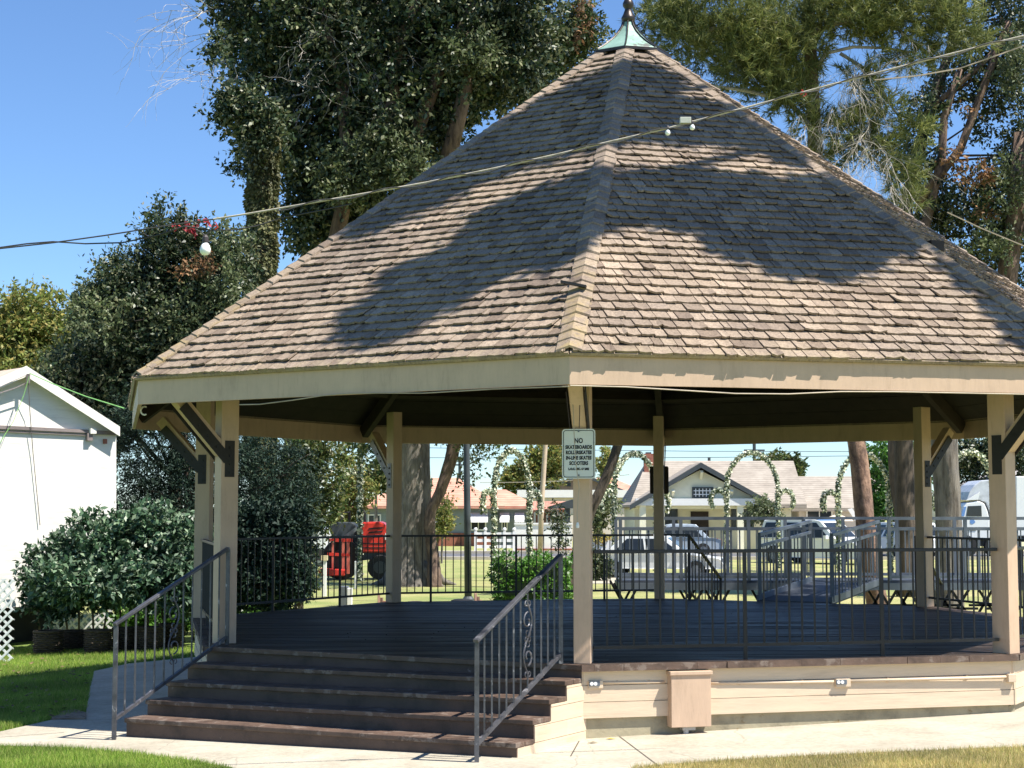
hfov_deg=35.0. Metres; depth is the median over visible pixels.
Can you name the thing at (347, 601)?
white utility box
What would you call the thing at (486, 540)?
white rail fence
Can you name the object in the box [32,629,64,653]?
wicker basket
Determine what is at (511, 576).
clipped hedge
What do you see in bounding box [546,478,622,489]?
brown gabled house
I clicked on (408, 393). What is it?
eave cable
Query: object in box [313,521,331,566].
white van
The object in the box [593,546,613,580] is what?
dark box shrub
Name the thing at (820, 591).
access ramp
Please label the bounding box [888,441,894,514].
bare trunk tree
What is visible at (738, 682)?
conduit pipe
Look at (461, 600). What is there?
concrete footing
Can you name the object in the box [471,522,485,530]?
window
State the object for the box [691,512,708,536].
door
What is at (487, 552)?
kerb
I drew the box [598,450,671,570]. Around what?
flower arch
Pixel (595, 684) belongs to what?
outlet box
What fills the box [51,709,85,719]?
bare dirt
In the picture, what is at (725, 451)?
power line
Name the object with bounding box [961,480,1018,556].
white lorry
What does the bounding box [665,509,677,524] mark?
window
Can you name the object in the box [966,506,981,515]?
side window
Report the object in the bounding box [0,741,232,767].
grass
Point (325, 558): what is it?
marker stake
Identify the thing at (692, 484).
bungalow
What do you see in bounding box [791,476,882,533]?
tan roofed house
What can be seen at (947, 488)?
grey trunk tree
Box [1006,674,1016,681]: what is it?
outlet box
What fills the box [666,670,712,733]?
electrical box
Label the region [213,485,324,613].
shaded hedge
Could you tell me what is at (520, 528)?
white garden wall
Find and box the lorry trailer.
[1015,476,1023,541]
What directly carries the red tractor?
on the lawn at (450, 569)
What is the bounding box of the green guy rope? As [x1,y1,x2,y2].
[0,373,124,441]
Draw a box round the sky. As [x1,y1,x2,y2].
[0,0,1023,510]
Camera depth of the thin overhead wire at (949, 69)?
24.44 m
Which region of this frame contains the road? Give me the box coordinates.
[439,554,1023,556]
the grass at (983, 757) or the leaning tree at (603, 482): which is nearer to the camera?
the grass at (983, 757)
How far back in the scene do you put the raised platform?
27.61 m
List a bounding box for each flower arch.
[340,443,433,580]
[479,447,543,579]
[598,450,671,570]
[707,449,796,567]
[818,450,894,572]
[932,448,990,561]
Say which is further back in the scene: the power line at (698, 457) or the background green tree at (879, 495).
the power line at (698, 457)
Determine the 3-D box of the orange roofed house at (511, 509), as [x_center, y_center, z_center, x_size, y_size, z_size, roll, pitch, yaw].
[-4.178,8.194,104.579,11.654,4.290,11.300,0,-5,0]
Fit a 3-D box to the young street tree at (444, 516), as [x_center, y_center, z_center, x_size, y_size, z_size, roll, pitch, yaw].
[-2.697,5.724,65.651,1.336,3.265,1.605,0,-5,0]
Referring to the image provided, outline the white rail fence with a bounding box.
[474,528,515,550]
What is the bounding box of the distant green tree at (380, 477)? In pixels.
[353,457,385,521]
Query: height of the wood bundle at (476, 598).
0.580 m
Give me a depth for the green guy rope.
24.11 m
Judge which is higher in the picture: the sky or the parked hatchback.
the sky
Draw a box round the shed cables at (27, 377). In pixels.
[0,374,39,524]
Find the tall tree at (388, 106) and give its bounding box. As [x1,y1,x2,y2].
[110,0,581,505]
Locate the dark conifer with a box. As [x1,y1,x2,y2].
[96,382,332,629]
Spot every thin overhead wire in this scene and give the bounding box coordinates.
[875,45,1023,80]
[947,212,1023,245]
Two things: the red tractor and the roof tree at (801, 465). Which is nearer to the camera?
the red tractor
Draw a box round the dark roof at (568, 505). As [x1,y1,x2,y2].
[547,499,602,530]
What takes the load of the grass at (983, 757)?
on the lawn at (450, 569)
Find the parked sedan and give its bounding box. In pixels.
[602,536,729,577]
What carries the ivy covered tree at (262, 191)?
on the lawn at (450, 569)
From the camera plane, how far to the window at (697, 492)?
84.15 m
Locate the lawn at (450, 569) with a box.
[0,515,1023,767]
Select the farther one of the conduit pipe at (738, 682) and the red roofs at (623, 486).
the red roofs at (623, 486)
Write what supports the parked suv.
on the lawn at (450, 569)
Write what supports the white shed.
on the lawn at (450, 569)
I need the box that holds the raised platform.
[609,517,1023,611]
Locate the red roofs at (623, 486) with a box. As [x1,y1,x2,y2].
[597,478,630,489]
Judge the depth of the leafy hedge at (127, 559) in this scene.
25.99 m
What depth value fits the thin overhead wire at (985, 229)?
30.31 m
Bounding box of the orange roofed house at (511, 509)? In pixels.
[352,478,526,545]
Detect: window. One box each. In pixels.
[368,514,380,521]
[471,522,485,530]
[501,522,507,529]
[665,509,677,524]
[692,487,712,497]
[731,509,753,526]
[806,511,832,516]
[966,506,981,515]
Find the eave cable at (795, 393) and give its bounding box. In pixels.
[570,385,1023,394]
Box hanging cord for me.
[573,405,579,527]
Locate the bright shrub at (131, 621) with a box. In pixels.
[98,605,261,634]
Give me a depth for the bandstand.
16.04 m
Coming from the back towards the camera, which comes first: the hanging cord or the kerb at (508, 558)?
the kerb at (508, 558)
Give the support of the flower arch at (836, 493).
on the lawn at (450, 569)
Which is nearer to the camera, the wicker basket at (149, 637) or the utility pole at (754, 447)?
the wicker basket at (149, 637)
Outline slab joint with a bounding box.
[619,736,655,763]
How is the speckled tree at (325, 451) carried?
on the lawn at (450, 569)
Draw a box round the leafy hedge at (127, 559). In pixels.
[8,493,213,639]
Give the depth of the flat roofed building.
117.46 m
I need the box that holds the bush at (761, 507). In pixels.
[738,493,785,526]
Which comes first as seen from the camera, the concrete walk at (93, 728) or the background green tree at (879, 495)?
the concrete walk at (93, 728)
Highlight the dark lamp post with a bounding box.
[463,444,473,600]
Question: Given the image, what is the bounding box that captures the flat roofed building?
[517,490,627,540]
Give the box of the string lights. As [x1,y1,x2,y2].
[0,35,1023,254]
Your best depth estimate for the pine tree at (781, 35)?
30.85 m
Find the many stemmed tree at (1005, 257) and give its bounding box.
[874,0,1023,596]
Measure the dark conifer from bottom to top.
4.982 m
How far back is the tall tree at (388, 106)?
37.40 m
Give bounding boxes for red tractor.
[319,510,385,579]
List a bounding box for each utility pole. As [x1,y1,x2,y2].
[456,460,461,479]
[537,445,547,555]
[744,444,764,460]
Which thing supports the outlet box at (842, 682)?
attached to the bandstand
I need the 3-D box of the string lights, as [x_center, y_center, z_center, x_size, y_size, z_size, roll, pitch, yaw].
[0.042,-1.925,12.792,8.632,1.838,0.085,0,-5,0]
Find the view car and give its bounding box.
[875,522,934,556]
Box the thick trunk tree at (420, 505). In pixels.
[334,442,510,586]
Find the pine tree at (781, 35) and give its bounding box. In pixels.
[617,0,1004,603]
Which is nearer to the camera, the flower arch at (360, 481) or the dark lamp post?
the dark lamp post
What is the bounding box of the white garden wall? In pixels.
[514,523,571,550]
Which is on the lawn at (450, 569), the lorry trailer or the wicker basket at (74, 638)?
the wicker basket at (74, 638)
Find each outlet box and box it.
[587,680,602,688]
[835,678,850,686]
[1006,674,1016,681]
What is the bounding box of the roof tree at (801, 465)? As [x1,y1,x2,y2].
[750,447,809,475]
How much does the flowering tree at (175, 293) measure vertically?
8.447 m
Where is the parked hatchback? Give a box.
[664,524,722,554]
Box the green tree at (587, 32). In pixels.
[489,0,615,111]
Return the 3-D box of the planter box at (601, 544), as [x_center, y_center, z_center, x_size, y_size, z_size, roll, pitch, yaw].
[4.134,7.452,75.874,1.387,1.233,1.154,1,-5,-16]
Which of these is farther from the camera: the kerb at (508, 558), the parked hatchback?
the parked hatchback
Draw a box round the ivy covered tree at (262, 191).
[242,127,282,610]
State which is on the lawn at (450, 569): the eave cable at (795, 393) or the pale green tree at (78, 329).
the pale green tree at (78, 329)
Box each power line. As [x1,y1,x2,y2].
[374,456,823,457]
[461,448,848,451]
[480,474,628,482]
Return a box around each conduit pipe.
[603,680,664,684]
[711,680,833,684]
[851,675,1005,681]
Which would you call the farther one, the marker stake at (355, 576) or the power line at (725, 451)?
the power line at (725, 451)
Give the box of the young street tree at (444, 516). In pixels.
[435,492,461,562]
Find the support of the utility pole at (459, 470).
on the lawn at (450, 569)
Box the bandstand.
[111,0,1023,762]
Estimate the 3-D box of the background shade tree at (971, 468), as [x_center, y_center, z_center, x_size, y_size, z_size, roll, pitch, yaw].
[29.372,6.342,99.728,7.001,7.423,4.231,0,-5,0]
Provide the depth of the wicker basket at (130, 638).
26.08 m
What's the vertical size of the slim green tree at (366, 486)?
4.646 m
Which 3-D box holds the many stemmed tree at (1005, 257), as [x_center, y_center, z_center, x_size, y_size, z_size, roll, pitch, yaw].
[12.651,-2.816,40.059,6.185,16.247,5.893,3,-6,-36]
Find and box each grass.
[0,645,112,730]
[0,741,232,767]
[94,645,194,669]
[626,742,1023,767]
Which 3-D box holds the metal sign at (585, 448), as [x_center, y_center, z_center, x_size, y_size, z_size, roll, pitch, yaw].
[0.610,0.631,14.611,0.300,0.445,0.176,-1,-5,9]
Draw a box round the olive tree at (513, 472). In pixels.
[497,445,621,494]
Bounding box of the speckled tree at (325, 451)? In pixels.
[263,438,356,608]
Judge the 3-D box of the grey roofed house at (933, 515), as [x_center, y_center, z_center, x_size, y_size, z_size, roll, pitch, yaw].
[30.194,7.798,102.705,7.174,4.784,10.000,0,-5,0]
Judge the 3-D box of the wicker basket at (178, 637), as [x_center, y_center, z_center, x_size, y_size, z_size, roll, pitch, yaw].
[-5.578,4.107,26.558,0.470,0.380,0.463,0,-5,0]
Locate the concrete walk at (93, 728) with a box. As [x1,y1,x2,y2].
[0,657,1023,767]
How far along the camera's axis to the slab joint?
13.78 m
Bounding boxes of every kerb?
[439,551,1023,553]
[439,557,1023,559]
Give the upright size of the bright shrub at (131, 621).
0.868 m
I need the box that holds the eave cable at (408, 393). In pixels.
[239,386,568,404]
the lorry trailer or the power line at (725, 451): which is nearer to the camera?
the lorry trailer
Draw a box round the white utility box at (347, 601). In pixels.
[341,586,352,605]
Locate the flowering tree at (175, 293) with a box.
[30,188,266,512]
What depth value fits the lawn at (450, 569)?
42.26 m
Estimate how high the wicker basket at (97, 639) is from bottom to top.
0.380 m
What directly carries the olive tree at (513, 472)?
on the lawn at (450, 569)
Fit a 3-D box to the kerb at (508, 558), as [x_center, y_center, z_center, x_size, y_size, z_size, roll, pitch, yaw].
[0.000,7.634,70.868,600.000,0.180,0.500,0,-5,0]
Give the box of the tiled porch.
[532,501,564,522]
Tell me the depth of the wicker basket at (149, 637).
25.89 m
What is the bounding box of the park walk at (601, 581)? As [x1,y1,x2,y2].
[593,578,615,583]
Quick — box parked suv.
[755,520,856,563]
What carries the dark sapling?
on the lawn at (450, 569)
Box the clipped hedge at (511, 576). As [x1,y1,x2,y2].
[484,548,572,599]
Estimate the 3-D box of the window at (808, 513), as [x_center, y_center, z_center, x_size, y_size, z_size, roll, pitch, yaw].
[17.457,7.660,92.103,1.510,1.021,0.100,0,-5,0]
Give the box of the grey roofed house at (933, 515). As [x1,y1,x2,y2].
[932,471,1023,546]
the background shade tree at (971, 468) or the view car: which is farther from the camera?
the background shade tree at (971, 468)
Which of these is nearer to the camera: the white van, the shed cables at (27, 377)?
the shed cables at (27, 377)
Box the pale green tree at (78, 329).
[35,276,134,380]
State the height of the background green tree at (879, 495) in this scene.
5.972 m
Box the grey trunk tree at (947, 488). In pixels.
[931,439,964,606]
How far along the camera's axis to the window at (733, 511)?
86.65 m
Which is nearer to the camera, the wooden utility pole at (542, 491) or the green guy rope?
the green guy rope
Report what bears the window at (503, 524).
in the orange roofed house at (511, 509)
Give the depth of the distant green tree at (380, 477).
94.51 m
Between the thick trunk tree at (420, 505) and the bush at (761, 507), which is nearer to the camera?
the thick trunk tree at (420, 505)
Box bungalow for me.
[618,452,806,548]
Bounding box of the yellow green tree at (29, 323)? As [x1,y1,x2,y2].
[0,274,76,372]
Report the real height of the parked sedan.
1.394 m
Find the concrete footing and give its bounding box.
[451,599,471,600]
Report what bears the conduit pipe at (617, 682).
attached to the bandstand
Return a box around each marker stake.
[321,555,327,596]
[354,561,355,588]
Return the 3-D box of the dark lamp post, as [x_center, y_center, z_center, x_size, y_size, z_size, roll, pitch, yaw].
[-0.993,2.362,36.929,0.266,5.230,0.247,0,-5,0]
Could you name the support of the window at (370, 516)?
in the orange roofed house at (511, 509)
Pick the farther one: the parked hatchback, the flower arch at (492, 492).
the parked hatchback
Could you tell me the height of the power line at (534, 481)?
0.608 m
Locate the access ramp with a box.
[756,520,880,603]
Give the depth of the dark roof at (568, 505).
91.76 m
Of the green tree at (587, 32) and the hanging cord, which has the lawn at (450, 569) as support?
the green tree at (587, 32)
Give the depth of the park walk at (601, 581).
47.92 m
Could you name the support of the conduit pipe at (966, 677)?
attached to the bandstand
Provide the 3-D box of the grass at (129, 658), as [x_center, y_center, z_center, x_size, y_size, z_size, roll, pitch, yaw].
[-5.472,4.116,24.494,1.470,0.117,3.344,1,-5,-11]
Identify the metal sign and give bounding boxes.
[562,429,594,478]
[650,466,668,493]
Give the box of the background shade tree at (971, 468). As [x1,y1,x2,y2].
[958,437,1023,485]
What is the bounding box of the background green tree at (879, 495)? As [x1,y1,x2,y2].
[866,440,933,525]
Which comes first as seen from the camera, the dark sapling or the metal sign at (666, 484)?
the metal sign at (666, 484)
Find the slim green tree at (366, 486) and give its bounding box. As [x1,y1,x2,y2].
[329,442,380,523]
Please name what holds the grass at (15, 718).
on the lawn at (450, 569)
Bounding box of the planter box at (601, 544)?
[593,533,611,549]
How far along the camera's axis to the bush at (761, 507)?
73.57 m
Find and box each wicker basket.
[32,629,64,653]
[63,629,84,649]
[83,628,112,653]
[111,626,134,649]
[136,625,163,650]
[157,622,185,646]
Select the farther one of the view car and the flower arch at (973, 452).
the view car
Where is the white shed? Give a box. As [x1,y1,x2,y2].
[0,366,119,661]
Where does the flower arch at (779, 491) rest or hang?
on the lawn at (450, 569)
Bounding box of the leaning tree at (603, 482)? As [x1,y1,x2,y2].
[564,446,621,587]
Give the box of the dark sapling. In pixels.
[543,498,572,555]
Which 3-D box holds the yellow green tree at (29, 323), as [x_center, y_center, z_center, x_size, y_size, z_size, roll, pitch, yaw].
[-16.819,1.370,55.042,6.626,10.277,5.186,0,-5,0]

